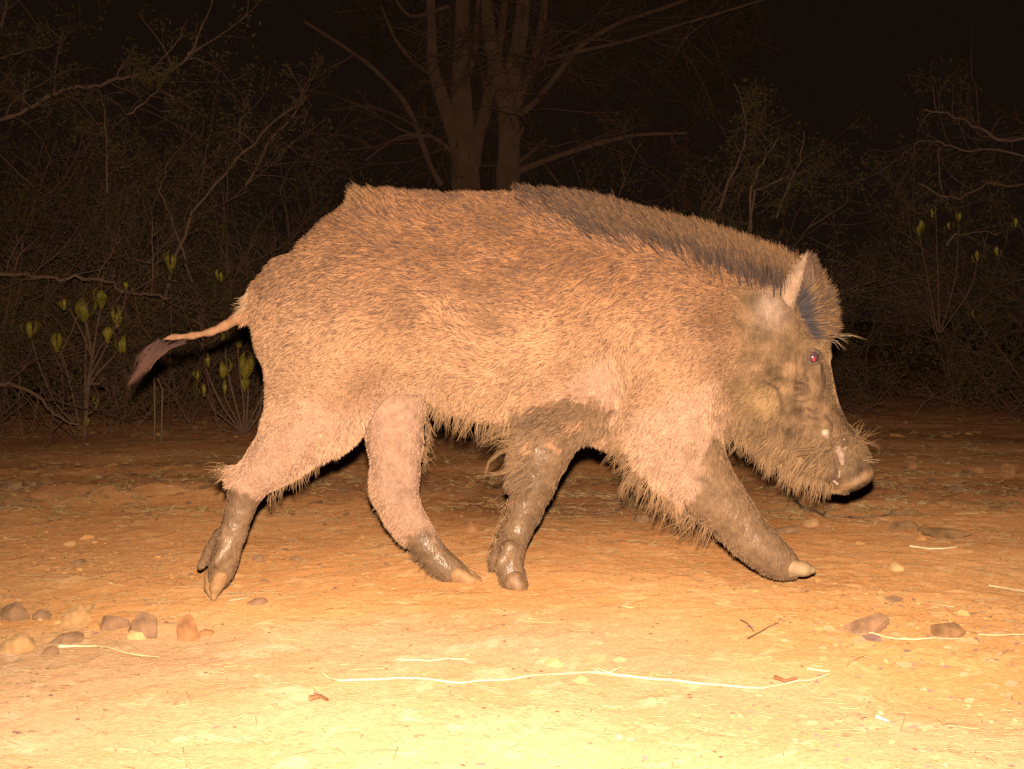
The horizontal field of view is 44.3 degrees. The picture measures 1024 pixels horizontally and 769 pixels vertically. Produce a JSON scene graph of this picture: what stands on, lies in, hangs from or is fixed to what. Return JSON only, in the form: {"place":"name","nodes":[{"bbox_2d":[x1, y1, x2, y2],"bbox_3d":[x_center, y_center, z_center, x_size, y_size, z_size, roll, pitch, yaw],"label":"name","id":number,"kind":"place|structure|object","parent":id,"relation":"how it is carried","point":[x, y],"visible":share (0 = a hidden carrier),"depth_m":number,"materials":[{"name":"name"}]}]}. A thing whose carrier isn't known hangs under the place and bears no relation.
{"place":"outdoors","nodes":[
{"label":"outdoors","id":0,"kind":"place"},
{"bbox_2d":[0,322,1023,768],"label":"ground","id":1,"kind":"structure","parent":0,"point":[576,558],"depth_m":2.32,"materials":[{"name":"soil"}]},
{"bbox_2d":[3,482,22,490],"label":"stone","id":2,"kind":"object","parent":1,"relation":"on","point":[14,485],"visible":0.72,"depth_m":3.88,"materials":[{"name":"brown stone"}]},
{"bbox_2d":[0,602,29,621],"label":"stone","id":3,"kind":"object","parent":1,"relation":"on","point":[15,611],"visible":0.72,"depth_m":2.31,"materials":[{"name":"brown stone"}]},
{"bbox_2d":[0,633,37,654],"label":"stone","id":4,"kind":"object","parent":1,"relation":"on","point":[19,643],"visible":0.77,"depth_m":2.07,"materials":[{"name":"brown stone"}]},
{"bbox_2d":[25,481,46,484],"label":"stone","id":5,"kind":"object","parent":1,"relation":"on","point":[30,483],"visible":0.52,"depth_m":4.08,"materials":[{"name":"brown stone"}]},
{"bbox_2d":[32,609,51,619],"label":"stone","id":6,"kind":"object","parent":1,"relation":"on","point":[42,614],"visible":0.86,"depth_m":2.31,"materials":[{"name":"brown stone"}]},
{"bbox_2d":[41,646,58,655],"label":"stone","id":7,"kind":"object","parent":1,"relation":"on","point":[51,651],"visible":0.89,"depth_m":2.05,"materials":[{"name":"brown stone"}]},
{"bbox_2d":[47,512,65,519],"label":"stone","id":8,"kind":"object","parent":1,"relation":"on","point":[56,515],"visible":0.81,"depth_m":3.44,"materials":[{"name":"brown stone"}]},
{"bbox_2d":[48,631,84,643],"bbox_3d":[-0.761,0.438,2.157,0.056,0.024,0.044,0,3,0],"label":"stone","id":9,"kind":"object","parent":1,"relation":"on","point":[74,637],"visible":0.84,"depth_m":2.15,"materials":[{"name":"brown stone"}]},
{"bbox_2d":[60,604,91,625],"bbox_3d":[-0.795,0.432,2.295,0.058,0.060,0.035,-1,3,-16],"label":"stone","id":10,"kind":"object","parent":1,"relation":"on","point":[78,614],"visible":0.65,"depth_m":2.28,"materials":[{"name":"brown stone"}]},
{"bbox_2d":[20,280,132,439],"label":"leafy shrub","id":11,"kind":"object","parent":1,"relation":"on","point":[107,333],"visible":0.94,"depth_m":5.70,"materials":[{"name":"green plant"}]},
{"bbox_2d":[59,644,95,647],"bbox_3d":[-0.726,0.436,2.104,0.061,0.007,0.007,-1,3,-12],"label":"dry straw","id":12,"kind":"object","parent":1,"relation":"on","point":[66,646],"visible":1,"depth_m":2.10,"materials":[{"name":"beige plant"}]},
{"bbox_2d":[70,559,85,564],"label":"stone","id":13,"kind":"object","parent":1,"relation":"on","point":[78,561],"visible":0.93,"depth_m":2.86,"materials":[{"name":"brown stone"}]},
{"bbox_2d":[0,153,186,392],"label":"thorn bush","id":14,"kind":"object","parent":1,"relation":"on","point":[13,265],"visible":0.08,"depth_m":9.23,"materials":[{"name":"brown plant"}]},
{"bbox_2d":[87,620,100,630],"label":"stone","id":15,"kind":"object","parent":1,"relation":"on","point":[94,624],"visible":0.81,"depth_m":2.23,"materials":[{"name":"brown stone"}]},
{"bbox_2d":[100,615,129,630],"bbox_3d":[-0.711,0.432,2.247,0.053,0.042,0.043,0,3,0],"label":"stone","id":16,"kind":"object","parent":1,"relation":"on","point":[109,623],"visible":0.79,"depth_m":2.23,"materials":[{"name":"brown stone"}]},
{"bbox_2d":[0,155,231,451],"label":"thorn bush","id":17,"kind":"object","parent":1,"relation":"on","point":[4,384],"visible":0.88,"depth_m":5.58,"materials":[{"name":"brown plant"}]},
{"bbox_2d":[19,258,235,435],"bbox_3d":[-1.829,-0.172,5.912,1.004,0.920,0.913,0,3,0],"label":"thorn bush","id":18,"kind":"object","parent":1,"relation":"on","point":[128,394],"visible":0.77,"depth_m":5.93,"materials":[{"name":"brown plant"}]},
{"bbox_2d":[96,645,158,657],"bbox_3d":[-0.632,0.438,2.064,0.148,0.006,0.008,2,3,32],"label":"dry straw","id":19,"kind":"object","parent":1,"relation":"on","point":[104,646],"visible":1,"depth_m":2.06,"materials":[{"name":"beige plant"}]},
{"bbox_2d":[127,630,145,639],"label":"stone","id":20,"kind":"object","parent":1,"relation":"on","point":[133,635],"visible":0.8,"depth_m":2.16,"materials":[{"name":"beige stone"}]},
{"bbox_2d":[0,0,275,441],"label":"thorn bush","id":21,"kind":"object","parent":1,"relation":"on","point":[136,69],"visible":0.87,"depth_m":5.94,"materials":[{"name":"brown plant"}]},
{"bbox_2d":[128,611,156,638],"bbox_3d":[-0.641,0.427,2.184,0.059,0.066,0.048,0,3,0],"label":"stone","id":22,"kind":"object","parent":1,"relation":"on","point":[145,623],"visible":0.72,"depth_m":2.17,"materials":[{"name":"brown stone"}]},
{"bbox_2d":[153,368,155,441],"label":"dry stalk","id":23,"kind":"object","parent":1,"relation":"on","point":[154,426],"visible":0.86,"depth_m":5.51,"materials":[{"name":"brown plant"}]},
{"bbox_2d":[157,377,163,441],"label":"dry stalk","id":24,"kind":"object","parent":1,"relation":"on","point":[161,428],"visible":0.86,"depth_m":5.51,"materials":[{"name":"brown plant"}]},
{"bbox_2d":[0,72,334,422],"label":"thorn bush","id":25,"kind":"object","parent":1,"relation":"on","point":[41,383],"visible":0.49,"depth_m":6.56,"materials":[{"name":"brown plant"}]},
{"bbox_2d":[1,81,337,420],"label":"thorn bush","id":26,"kind":"object","parent":1,"relation":"on","point":[145,343],"visible":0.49,"depth_m":6.53,"materials":[{"name":"brown plant"}]},
{"bbox_2d":[176,614,200,641],"bbox_3d":[-0.556,0.430,2.162,0.043,0.076,0.032,0,3,0],"label":"stone","id":27,"kind":"object","parent":1,"relation":"on","point":[187,629],"visible":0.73,"depth_m":2.15,"materials":[{"name":"brown stone"}]},
{"bbox_2d":[129,268,262,433],"bbox_3d":[-1.393,-0.131,6.103,0.977,0.836,1.115,-2,3,-33],"label":"thorn bush","id":28,"kind":"object","parent":1,"relation":"on","point":[195,392],"visible":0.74,"depth_m":6.01,"materials":[{"name":"brown plant"}]},
{"bbox_2d":[163,250,228,427],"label":"leafy shrub","id":29,"kind":"object","parent":1,"relation":"on","point":[173,260],"visible":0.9,"depth_m":6.19,"materials":[{"name":"green plant"}]},
{"bbox_2d":[9,140,396,396],"bbox_3d":[-2.295,-0.793,9.289,2.798,2.136,2.384,3,4,43],"label":"thorn bush","id":30,"kind":"object","parent":1,"relation":"on","point":[204,377],"visible":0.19,"depth_m":9.37,"materials":[{"name":"brown plant"}]},
{"bbox_2d":[199,629,213,636],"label":"stone","id":31,"kind":"object","parent":1,"relation":"on","point":[206,632],"visible":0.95,"depth_m":2.18,"materials":[{"name":"brown stone"}]},
{"bbox_2d":[192,331,264,434],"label":"leafy shrub","id":32,"kind":"object","parent":1,"relation":"on","point":[247,366],"visible":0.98,"depth_m":5.81,"materials":[{"name":"green plant"}]},
{"bbox_2d":[119,22,375,417],"bbox_3d":[-1.224,-0.834,7.341,2.108,2.282,2.275,-1,3,-16],"label":"thorn bush","id":33,"kind":"object","parent":1,"relation":"on","point":[224,265],"visible":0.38,"depth_m":6.86,"materials":[{"name":"brown plant"}]},
{"bbox_2d":[247,597,267,605],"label":"stone","id":34,"kind":"object","parent":1,"relation":"on","point":[259,601],"visible":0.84,"depth_m":2.39,"materials":[{"name":"brown stone"}]},
{"bbox_2d":[252,554,264,561],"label":"stone","id":35,"kind":"object","parent":1,"relation":"on","point":[259,558],"visible":0.82,"depth_m":2.87,"materials":[{"name":"brown stone"}]},
{"bbox_2d":[289,556,302,560],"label":"stone","id":36,"kind":"object","parent":1,"relation":"on","point":[295,558],"visible":0.94,"depth_m":2.86,"materials":[{"name":"brown stone"}]},
{"bbox_2d":[129,96,469,339],"bbox_3d":[-1.025,-0.731,7.506,2.388,2.118,1.536,1,3,14],"label":"thorn bush","id":37,"kind":"object","parent":1,"relation":"on","point":[298,222],"visible":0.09,"depth_m":7.47,"materials":[{"name":"brown plant"}]},
{"bbox_2d":[308,694,328,700],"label":"dead leaf","id":38,"kind":"object","parent":1,"relation":"on","point":[314,697],"visible":1,"depth_m":1.81,"materials":[{"name":"brown plant"}]},
{"bbox_2d":[277,150,436,245],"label":"thorn bush","id":39,"kind":"object","parent":1,"relation":"on","point":[344,199],"visible":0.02,"depth_m":11.63,"materials":[{"name":"brown plant"}]},
{"bbox_2d":[396,658,466,661],"bbox_3d":[-0.126,0.435,1.989,0.112,0.005,0.013,0,3,-4],"label":"dry straw","id":40,"kind":"object","parent":1,"relation":"on","point":[399,659],"visible":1,"depth_m":1.99,"materials":[{"name":"beige plant"}]},
{"bbox_2d":[322,667,620,683],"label":"grass stalk","id":41,"kind":"object","parent":1,"relation":"on","point":[390,678],"depth_m":1.89,"materials":[{"name":"plant"}]},
{"bbox_2d":[466,522,477,532],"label":"stone","id":42,"kind":"object","parent":1,"relation":"on","point":[471,527],"visible":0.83,"depth_m":3.18,"materials":[{"name":"orange stone"}]},
{"bbox_2d":[128,180,881,600],"bbox_3d":[0.016,0.024,2.505,1.410,0.794,0.387,0,3,0],"label":"wild boar","id":43,"kind":"object","parent":1,"relation":"on","point":[552,328],"visible":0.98,"depth_m":2.37,"materials":[{"name":"brown"}]},
{"bbox_2d":[0,450,1023,768],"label":"straw litter","id":44,"kind":"object","parent":1,"relation":"on","point":[652,674],"visible":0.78,"depth_m":1.98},
{"bbox_2d":[253,0,828,221],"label":"acacia tree","id":45,"kind":"object","parent":1,"relation":"on","point":[509,85],"visible":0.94,"depth_m":10.38,"materials":[{"name":"brown plant"}]},
{"bbox_2d":[544,658,562,666],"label":"stone","id":46,"kind":"object","parent":1,"relation":"on","point":[552,662],"visible":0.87,"depth_m":1.98,"materials":[{"name":"beige stone"}]},
{"bbox_2d":[581,578,596,583],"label":"stone","id":47,"kind":"object","parent":1,"relation":"on","point":[589,581],"visible":1,"depth_m":2.54,"materials":[{"name":"orange stone"}]},
{"bbox_2d":[591,503,647,514],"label":"fallen twig","id":48,"kind":"object","parent":1,"relation":"on","point":[628,505],"visible":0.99,"depth_m":3.61,"materials":[{"name":"brown wood"}]},
{"bbox_2d":[632,515,653,522],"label":"stone","id":49,"kind":"object","parent":1,"relation":"on","point":[638,518],"visible":0.83,"depth_m":3.40,"materials":[{"name":"brown stone"}]},
{"bbox_2d":[590,668,764,688],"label":"grass stalk","id":50,"kind":"object","parent":1,"relation":"on","point":[663,679],"depth_m":1.90,"materials":[{"name":"plant"}]},
{"bbox_2d":[633,174,744,230],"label":"thorn bush","id":51,"kind":"object","parent":1,"relation":"on","point":[683,204],"visible":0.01,"depth_m":11.17,"materials":[{"name":"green plant"}]},
{"bbox_2d":[553,77,959,325],"bbox_3d":[1.235,-0.752,7.146,2.488,1.960,1.393,2,4,36],"label":"thorn bush","id":52,"kind":"object","parent":1,"relation":"on","point":[784,198],"visible":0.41,"depth_m":6.94,"materials":[{"name":"brown plant"}]},
{"bbox_2d":[747,622,778,638],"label":"fallen twig","id":53,"kind":"object","parent":1,"relation":"on","point":[761,631],"visible":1,"depth_m":2.17,"materials":[{"name":"brown wood"}]},
{"bbox_2d":[773,675,796,682],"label":"dead leaf","id":54,"kind":"object","parent":1,"relation":"on","point":[778,678],"visible":1,"depth_m":1.91,"materials":[{"name":"brown plant"}]},
{"bbox_2d":[773,526,798,533],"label":"stone","id":55,"kind":"object","parent":1,"relation":"on","point":[792,529],"visible":0.81,"depth_m":3.22,"materials":[{"name":"brown stone"}]},
{"bbox_2d":[764,674,828,687],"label":"grass stalk","id":56,"kind":"object","parent":1,"relation":"on","point":[777,685],"depth_m":1.90,"materials":[{"name":"plant"}]},
{"bbox_2d":[803,518,819,526],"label":"stone","id":57,"kind":"object","parent":1,"relation":"on","point":[814,522],"visible":0.84,"depth_m":3.33,"materials":[{"name":"beige stone"}]},
{"bbox_2d":[807,667,829,671],"bbox_3d":[0.477,0.445,1.961,0.034,0.005,0.005,2,3,29],"label":"dry straw","id":58,"kind":"object","parent":1,"relation":"on","point":[813,669],"visible":1,"depth_m":1.96,"materials":[{"name":"beige plant"}]},
{"bbox_2d":[753,232,888,383],"bbox_3d":[1.613,-0.358,7.350,1.097,1.092,1.219,0,3,0],"label":"thorn bush","id":59,"kind":"object","parent":1,"relation":"on","point":[843,313],"visible":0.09,"depth_m":7.28,"materials":[{"name":"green plant"}]},
{"bbox_2d":[793,498,908,518],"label":"fallen twig","id":60,"kind":"object","parent":1,"relation":"on","point":[818,512],"visible":1,"depth_m":3.50,"materials":[{"name":"brown wood"}]},
{"bbox_2d":[845,654,865,665],"bbox_3d":[0.546,0.437,2.003,0.005,0.007,0.068,3,4,41],"label":"dry straw","id":61,"kind":"object","parent":1,"relation":"on","point":[851,660],"visible":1,"depth_m":2.00,"materials":[{"name":"brown plant"}]},
{"bbox_2d":[844,613,889,633],"bbox_3d":[0.617,0.419,2.181,0.077,0.049,0.056,0,3,0],"label":"stone","id":62,"kind":"object","parent":1,"relation":"on","point":[876,622],"visible":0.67,"depth_m":2.17,"materials":[{"name":"brown stone"}]},
{"bbox_2d":[875,714,888,721],"bbox_3d":[0.506,0.456,1.721,0.017,0.008,0.006,2,3,31],"label":"dry straw","id":63,"kind":"object","parent":1,"relation":"on","point":[877,716],"visible":1,"depth_m":1.72,"materials":[{"name":"beige plant"}]},
{"bbox_2d":[740,22,1023,414],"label":"thorn bush","id":64,"kind":"object","parent":1,"relation":"on","point":[991,182],"visible":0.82,"depth_m":6.78,"materials":[{"name":"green plant"}]},
{"bbox_2d":[889,563,903,570],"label":"stone","id":65,"kind":"object","parent":1,"relation":"on","point":[895,567],"visible":0.83,"depth_m":2.72,"materials":[{"name":"beige stone"}]},
{"bbox_2d":[832,331,964,419],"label":"thorn bush","id":66,"kind":"object","parent":1,"relation":"on","point":[865,397],"visible":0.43,"depth_m":6.78,"materials":[{"name":"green plant"}]},
{"bbox_2d":[888,520,919,529],"bbox_3d":[1.030,0.372,3.308,0.090,0.033,0.060,0,3,0],"label":"stone","id":67,"kind":"object","parent":1,"relation":"on","point":[902,525],"visible":0.84,"depth_m":3.29,"materials":[{"name":"brown stone"}]},
{"bbox_2d":[906,461,917,468],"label":"stone","id":68,"kind":"object","parent":1,"relation":"on","point":[911,464],"visible":0.88,"depth_m":4.57,"materials":[{"name":"brown stone"}]},
{"bbox_2d":[869,632,963,639],"bbox_3d":[0.684,0.427,2.126,0.155,0.008,0.022,1,3,10],"label":"dry straw","id":69,"kind":"object","parent":1,"relation":"on","point":[910,639],"visible":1,"depth_m":2.12,"materials":[{"name":"beige plant"}]},
{"bbox_2d":[916,532,926,540],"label":"stone","id":70,"kind":"object","parent":1,"relation":"on","point":[920,537],"visible":0.79,"depth_m":3.09,"materials":[{"name":"orange stone"}]},
{"bbox_2d":[830,243,1013,411],"bbox_3d":[2.236,-0.186,7.881,1.924,1.399,1.576,0,3,0],"label":"thorn bush","id":71,"kind":"object","parent":1,"relation":"on","point":[849,364],"visible":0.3,"depth_m":7.68,"materials":[{"name":"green plant"}]},
{"bbox_2d":[839,196,1023,415],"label":"thorn bush","id":72,"kind":"object","parent":1,"relation":"on","point":[981,347],"visible":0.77,"depth_m":7.23,"materials":[{"name":"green plant"}]},
{"bbox_2d":[909,545,956,549],"bbox_3d":[0.986,0.382,2.950,0.106,0.011,0.024,1,3,24],"label":"dry straw","id":73,"kind":"object","parent":1,"relation":"on","point":[920,547],"visible":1,"depth_m":2.94,"materials":[{"name":"beige plant"}]},
{"bbox_2d":[917,527,970,538],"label":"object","id":74,"kind":"object","parent":1,"relation":"on","point":[940,533],"visible":0.74,"depth_m":3.13,"materials":[{"name":"brown stone"}]},
{"bbox_2d":[930,622,965,637],"bbox_3d":[0.748,0.426,2.155,0.058,0.035,0.041,0,3,0],"label":"stone","id":75,"kind":"object","parent":1,"relation":"on","point":[949,630],"visible":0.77,"depth_m":2.15,"materials":[{"name":"brown stone"}]},
{"bbox_2d":[874,326,1023,422],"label":"thorn bush","id":76,"kind":"object","parent":1,"relation":"on","point":[976,391],"visible":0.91,"depth_m":6.68,"materials":[{"name":"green plant"}]},
{"bbox_2d":[950,485,970,492],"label":"stone","id":77,"kind":"object","parent":1,"relation":"on","point":[956,488],"visible":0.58,"depth_m":3.98,"materials":[{"name":"brown stone"}]},
{"bbox_2d":[912,205,1017,332],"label":"leafy shrub","id":78,"kind":"object","parent":1,"relation":"on","point":[921,224],"visible":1,"depth_m":6.38,"materials":[{"name":"green plant"}]},
{"bbox_2d":[979,633,1023,635],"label":"dry straw","id":79,"kind":"object","parent":1,"relation":"on","point":[981,634],"visible":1,"depth_m":2.14,"materials":[{"name":"beige plant"}]},
{"bbox_2d":[989,584,1023,591],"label":"dry straw","id":80,"kind":"object","parent":1,"relation":"on","point":[995,586],"visible":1,"depth_m":2.56,"materials":[{"name":"beige plant"}]},
{"bbox_2d":[998,463,1015,478],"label":"stone","id":81,"kind":"object","parent":1,"relation":"on","point":[1006,470],"visible":0.79,"depth_m":4.32,"materials":[{"name":"brown stone"}]},
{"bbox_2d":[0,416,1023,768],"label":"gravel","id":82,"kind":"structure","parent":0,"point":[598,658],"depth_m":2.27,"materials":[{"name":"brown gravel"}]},
{"bbox_2d":[0,0,1023,325],"label":"sky","id":83,"kind":"structure","parent":0,"point":[850,56],"materials":[{"name":"black"}]}
]}

